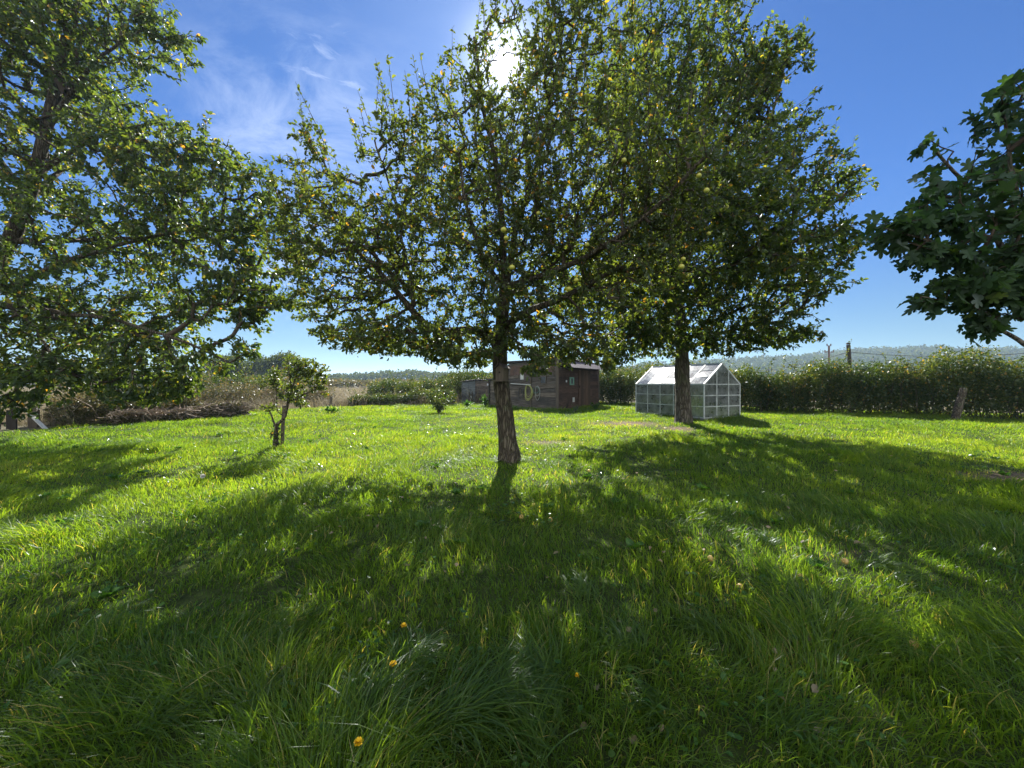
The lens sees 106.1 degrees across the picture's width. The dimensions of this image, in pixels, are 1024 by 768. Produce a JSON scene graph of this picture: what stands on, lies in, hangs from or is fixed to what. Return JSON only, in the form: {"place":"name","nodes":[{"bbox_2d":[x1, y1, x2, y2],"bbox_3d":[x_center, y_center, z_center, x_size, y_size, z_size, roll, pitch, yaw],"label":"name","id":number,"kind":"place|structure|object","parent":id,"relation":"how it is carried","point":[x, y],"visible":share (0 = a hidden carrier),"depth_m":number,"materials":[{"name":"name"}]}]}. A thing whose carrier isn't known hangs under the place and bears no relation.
{"place":"outdoors","nodes":[
{"label":"outdoors","id":0,"kind":"place"},
{"bbox_2d":[0,385,1023,767],"bbox_3d":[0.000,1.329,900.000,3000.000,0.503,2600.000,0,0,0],"label":"ground","id":1,"kind":"structure","parent":0,"point":[492,597],"depth_m":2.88,"materials":[{"name":"green plant"}]},
{"bbox_2d":[0,406,17,429],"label":"picket fence","id":2,"kind":"object","parent":1,"relation":"on","point":[11,423],"visible":0.7,"depth_m":10.31,"materials":[{"name":"grey wood"}]},
{"bbox_2d":[27,406,39,427],"bbox_3d":[-13.452,0.943,10.822,0.208,0.681,0.110,0,0,-17],"label":"concrete post","id":3,"kind":"object","parent":1,"relation":"on","point":[32,423],"visible":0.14,"depth_m":10.78,"materials":[{"name":"grey concrete"}]},
{"bbox_2d":[25,412,46,428],"bbox_3d":[-13.240,0.992,10.700,1.124,0.576,0.080,0,0,18],"label":"plank","id":4,"kind":"object","parent":1,"relation":"on","point":[40,423],"visible":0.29,"depth_m":10.64,"materials":[{"name":"grey wood"}]},
{"bbox_2d":[59,365,119,386],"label":"tree","id":5,"kind":"object","parent":1,"relation":"on","point":[84,366],"visible":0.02,"depth_m":47.02,"materials":[{"name":"green plant"}]},
{"bbox_2d":[27,372,204,425],"bbox_3d":[-12.635,0.268,12.790,2.227,2.032,4.487,0,0,32],"label":"bramble thicket","id":6,"kind":"object","parent":1,"relation":"on","point":[83,406],"visible":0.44,"depth_m":11.48,"materials":[{"name":"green plant"}]},
{"bbox_2d":[0,0,314,426],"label":"walnut tree","id":7,"kind":"object","parent":1,"relation":"on","point":[46,369],"visible":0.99,"depth_m":9.02,"materials":[{"name":"green plant"}]},
{"bbox_2d":[92,400,255,424],"bbox_3d":[-10.909,1.001,12.766,1.491,0.897,4.198,0,0,43],"label":"brush pile","id":8,"kind":"object","parent":1,"relation":"on","point":[216,410],"visible":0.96,"depth_m":12.47,"materials":[{"name":"brown plant"}]},
{"bbox_2d":[83,351,305,399],"bbox_3d":[-15.435,-0.328,19.570,8.924,3.071,3.632,0,0,-41],"label":"bush","id":9,"kind":"object","parent":1,"relation":"on","point":[237,377],"visible":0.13,"depth_m":20.06,"materials":[{"name":"green plant"}]},
{"bbox_2d":[202,353,234,384],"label":"tree","id":10,"kind":"object","parent":1,"relation":"on","point":[215,364],"visible":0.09,"depth_m":60.59,"materials":[{"name":"green plant"}]},
{"bbox_2d":[25,377,436,388],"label":"scrub","id":11,"kind":"object","parent":1,"relation":"on","point":[348,382],"visible":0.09,"depth_m":65.28,"materials":[{"name":"green plant"}]},
{"bbox_2d":[0,383,487,426],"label":"dry field grass","id":12,"kind":"structure","parent":1,"relation":"on","point":[341,399],"depth_m":18.87,"materials":[{"name":"beige plant"}]},
{"bbox_2d":[148,363,346,406],"bbox_3d":[-11.670,0.119,17.731,3.107,2.115,8.070,0,0,43],"label":"bramble thicket","id":13,"kind":"object","parent":1,"relation":"on","point":[224,392],"visible":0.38,"depth_m":17.37,"materials":[{"name":"brown plant"}]},
{"bbox_2d":[222,353,279,379],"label":"tree","id":14,"kind":"object","parent":1,"relation":"on","point":[261,364],"visible":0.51,"depth_m":62.72,"materials":[{"name":"green plant"}]},
{"bbox_2d":[235,374,298,386],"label":"tree","id":15,"kind":"object","parent":1,"relation":"on","point":[256,375],"visible":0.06,"depth_m":58.43,"materials":[{"name":"green plant"}]},
{"bbox_2d":[280,405,285,444],"bbox_3d":[-4.721,0.924,7.936,0.116,0.974,0.066,0,0,0],"label":"stake","id":16,"kind":"object","parent":1,"relation":"on","point":[283,425],"visible":0.58,"depth_m":7.91,"materials":[{"name":"grey wood"}]},
{"bbox_2d":[266,350,305,379],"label":"tree","id":17,"kind":"object","parent":1,"relation":"on","point":[276,361],"visible":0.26,"depth_m":64.21,"materials":[{"name":"green plant"}]},
{"bbox_2d":[254,353,333,449],"bbox_3d":[-4.409,0.371,7.759,1.593,1.995,0.711,0,0,-15],"label":"apple tree","id":18,"kind":"object","parent":1,"relation":"on","point":[309,372],"visible":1,"depth_m":7.75,"materials":[{"name":"green plant"}]},
{"bbox_2d":[165,368,492,380],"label":"hedgerow","id":19,"kind":"object","parent":1,"relation":"on","point":[385,374],"visible":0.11,"depth_m":188.33,"materials":[{"name":"green plant"}]},
{"bbox_2d":[325,406,338,412],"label":"shrub","id":20,"kind":"object","parent":1,"relation":"on","point":[328,409],"visible":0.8,"depth_m":14.60,"materials":[{"name":"green plant"}]},
{"bbox_2d":[354,737,363,764],"bbox_3d":[-0.579,1.397,1.452,0.037,0.116,0.036,0,0,0],"label":"dandelion","id":21,"kind":"object","parent":1,"relation":"on","point":[357,740],"visible":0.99,"depth_m":1.45,"materials":[{"name":"yellow plant"}]},
{"bbox_2d":[337,377,462,405],"bbox_3d":[-5.788,0.400,20.457,6.402,1.594,1.951,0,0,-20],"label":"bramble thicket","id":22,"kind":"object","parent":1,"relation":"on","point":[385,398],"visible":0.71,"depth_m":20.20,"materials":[{"name":"green plant"}]},
{"bbox_2d":[359,360,492,398],"bbox_3d":[-4.483,-0.248,24.319,10.828,3.013,4.416,0,0,4],"label":"hedge","id":23,"kind":"object","parent":1,"relation":"on","point":[385,385],"visible":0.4,"depth_m":23.63,"materials":[{"name":"green plant"}]},
{"bbox_2d":[416,388,456,412],"bbox_3d":[-2.997,0.687,15.729,1.409,1.078,1.307,0,0,37],"label":"shrub","id":24,"kind":"object","parent":1,"relation":"on","point":[440,407],"visible":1,"depth_m":15.62,"materials":[{"name":"green plant"}]},
{"bbox_2d":[463,400,472,405],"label":"shrub","id":25,"kind":"object","parent":1,"relation":"on","point":[466,403],"visible":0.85,"depth_m":18.91,"materials":[{"name":"green plant"}]},
{"bbox_2d":[460,379,487,403],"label":"shed","id":26,"kind":"structure","parent":1,"relation":"on","point":[470,386],"depth_m":21.62,"materials":[{"name":"grey wood"}]},
{"bbox_2d":[463,383,468,403],"bbox_3d":[-2.607,0.545,21.669,0.450,1.150,0.019,0,0,37],"label":"door","id":27,"kind":"structure","parent":26,"relation":"in","point":[466,385],"depth_m":21.66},
{"bbox_2d":[463,370,488,378],"bbox_3d":[-3.963,-0.100,39.715,3.236,2.707,3.417,0,0,18],"label":"tree","id":28,"kind":"object","parent":1,"relation":"on","point":[480,372],"visible":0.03,"depth_m":39.43,"materials":[{"name":"green plant"}]},
{"bbox_2d":[479,394,489,404],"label":"shrub","id":29,"kind":"object","parent":1,"relation":"on","point":[486,401],"visible":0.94,"depth_m":18.71,"materials":[{"name":"green plant"}]},
{"bbox_2d":[252,0,768,463],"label":"apple tree","id":30,"kind":"object","parent":1,"relation":"on","point":[501,337],"visible":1,"depth_m":5.85,"materials":[{"name":"green plant"}]},
{"bbox_2d":[492,364,510,380],"bbox_3d":[-0.181,-0.193,6.496,0.219,0.298,0.260,0,0,28],"label":"nest box","id":31,"kind":"object","parent":30,"relation":"attached to","point":[501,372],"visible":0.99,"depth_m":6.44,"materials":[{"name":"wood"}]},
{"bbox_2d":[0,420,1023,767],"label":"lawn weeds","id":32,"kind":"object","parent":1,"relation":"on","point":[116,588],"visible":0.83,"depth_m":2.86,"materials":[{"name":"green plant"}]},
{"bbox_2d":[486,357,602,408],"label":"shed","id":33,"kind":"structure","parent":1,"relation":"on","point":[566,388],"depth_m":18.50,"materials":[{"name":"brown wood"}]},
{"bbox_2d":[525,385,532,400],"bbox_3d":[0.797,0.402,18.216,0.478,0.803,0.081,0,0,37],"label":"garden hose","id":34,"kind":"object","parent":33,"relation":"hanging from","point":[528,399],"visible":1,"depth_m":18.20,"materials":[{"name":"yellow rubber"}]},
{"bbox_2d":[540,376,546,383],"bbox_3d":[1.443,-0.190,17.784,0.340,0.360,0.030,0,0,37],"label":"window","id":35,"kind":"structure","parent":33,"relation":"in","point":[543,380],"depth_m":17.78,"materials":[{"name":"grey glass"}]},
{"bbox_2d":[569,377,573,384],"bbox_3d":[2.872,-0.140,18.443,0.025,0.380,0.440,0,0,37],"label":"window","id":36,"kind":"structure","parent":33,"relation":"in","point":[571,379],"depth_m":18.42,"materials":[{"name":"teal glass"}]},
{"bbox_2d":[578,370,589,405],"bbox_3d":[3.701,0.225,19.556,0.063,1.830,1.314,0,0,37],"label":"door","id":37,"kind":"structure","parent":33,"relation":"in","point":[583,375],"depth_m":19.45,"materials":[{"name":"brown wood"}]},
{"bbox_2d":[590,401,600,409],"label":"shrub","id":38,"kind":"object","parent":1,"relation":"on","point":[595,406],"visible":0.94,"depth_m":17.48,"materials":[{"name":"green plant"}]},
{"bbox_2d":[566,356,646,404],"bbox_3d":[5.030,-0.434,23.392,2.664,3.387,7.400,0,0,-39],"label":"hedge","id":39,"kind":"object","parent":1,"relation":"on","point":[624,388],"visible":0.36,"depth_m":21.26,"materials":[{"name":"green plant"}]},
{"bbox_2d":[279,426,968,765],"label":"fallen leaves","id":40,"kind":"object","parent":1,"relation":"on","point":[814,687],"visible":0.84,"depth_m":2.28,"materials":[{"name":"brown plant"}]},
{"bbox_2d":[636,362,740,419],"bbox_3d":[6.543,0.280,14.599,1.970,2.040,3.220,0,0,-26],"label":"greenhouse","id":41,"kind":"object","parent":1,"relation":"on","point":[715,388],"visible":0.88,"depth_m":13.49,"materials":[{"name":"glass"}]},
{"bbox_2d":[531,0,879,424],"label":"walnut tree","id":42,"kind":"object","parent":1,"relation":"on","point":[742,254],"visible":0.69,"depth_m":9.75,"materials":[{"name":"green plant"}]},
{"bbox_2d":[707,555,712,561],"bbox_3d":[1.588,1.395,3.078,0.048,0.049,0.048,0,0,-35],"label":"windfall apple","id":43,"kind":"object","parent":1,"relation":"on","point":[709,557],"visible":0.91,"depth_m":3.06,"materials":[{"name":"food"}]},
{"bbox_2d":[463,344,1023,377],"bbox_3d":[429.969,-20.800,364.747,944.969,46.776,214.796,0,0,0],"label":"distant wood","id":44,"kind":"object","parent":1,"relation":"on","point":[911,351],"visible":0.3,"depth_m":350.12,"materials":[{"name":"green plant"}]},
{"bbox_2d":[633,339,1023,419],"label":"hedge","id":45,"kind":"object","parent":1,"relation":"on","point":[866,388],"visible":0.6,"depth_m":14.55,"materials":[{"name":"green plant"}]},
{"bbox_2d":[824,344,833,364],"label":"utility pole","id":46,"kind":"object","parent":1,"relation":"on","point":[828,352],"visible":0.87,"depth_m":61.94,"materials":[{"name":"wood"}]},
{"bbox_2d":[841,558,848,564],"bbox_3d":[2.723,1.449,3.144,0.047,0.049,0.050,0,0,19],"label":"windfall apple","id":47,"kind":"object","parent":1,"relation":"on","point":[845,561],"visible":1,"depth_m":3.13,"materials":[{"name":"yellow food"}]},
{"bbox_2d":[846,342,851,367],"bbox_3d":[17.151,-0.468,19.500,0.410,3.268,0.200,0,0,0],"label":"telegraph pole","id":48,"kind":"object","parent":1,"relation":"on","point":[849,352],"visible":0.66,"depth_m":19.44,"materials":[{"name":"wood"}]},
{"bbox_2d":[852,352,1023,356],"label":"overhead wire","id":49,"kind":"object","parent":48,"relation":"attached to","point":[944,356],"visible":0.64,"depth_m":18.24,"materials":[{"name":"black metal"}]},
{"bbox_2d":[857,68,1023,347],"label":"fig tree","id":50,"kind":"object","parent":1,"relation":"on","point":[992,276],"visible":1,"depth_m":4.59,"materials":[{"name":"green plant"}]},
{"bbox_2d":[950,387,967,419],"bbox_3d":[15.107,0.726,12.997,0.643,1.220,0.225,0,0,-11],"label":"leaning post","id":51,"kind":"object","parent":1,"relation":"on","point":[959,404],"visible":0.84,"depth_m":12.95,"materials":[{"name":"grey wood"}]},
{"bbox_2d":[0,0,1023,383],"label":"sky","id":52,"kind":"structure","parent":0,"point":[899,72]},
{"bbox_2d":[607,354,1023,382],"bbox_3d":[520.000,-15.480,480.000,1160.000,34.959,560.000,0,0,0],"label":"hill","id":53,"kind":"structure","parent":0,"point":[856,360],"depth_m":343.05,"materials":[{"name":"green plant"}]}
]}

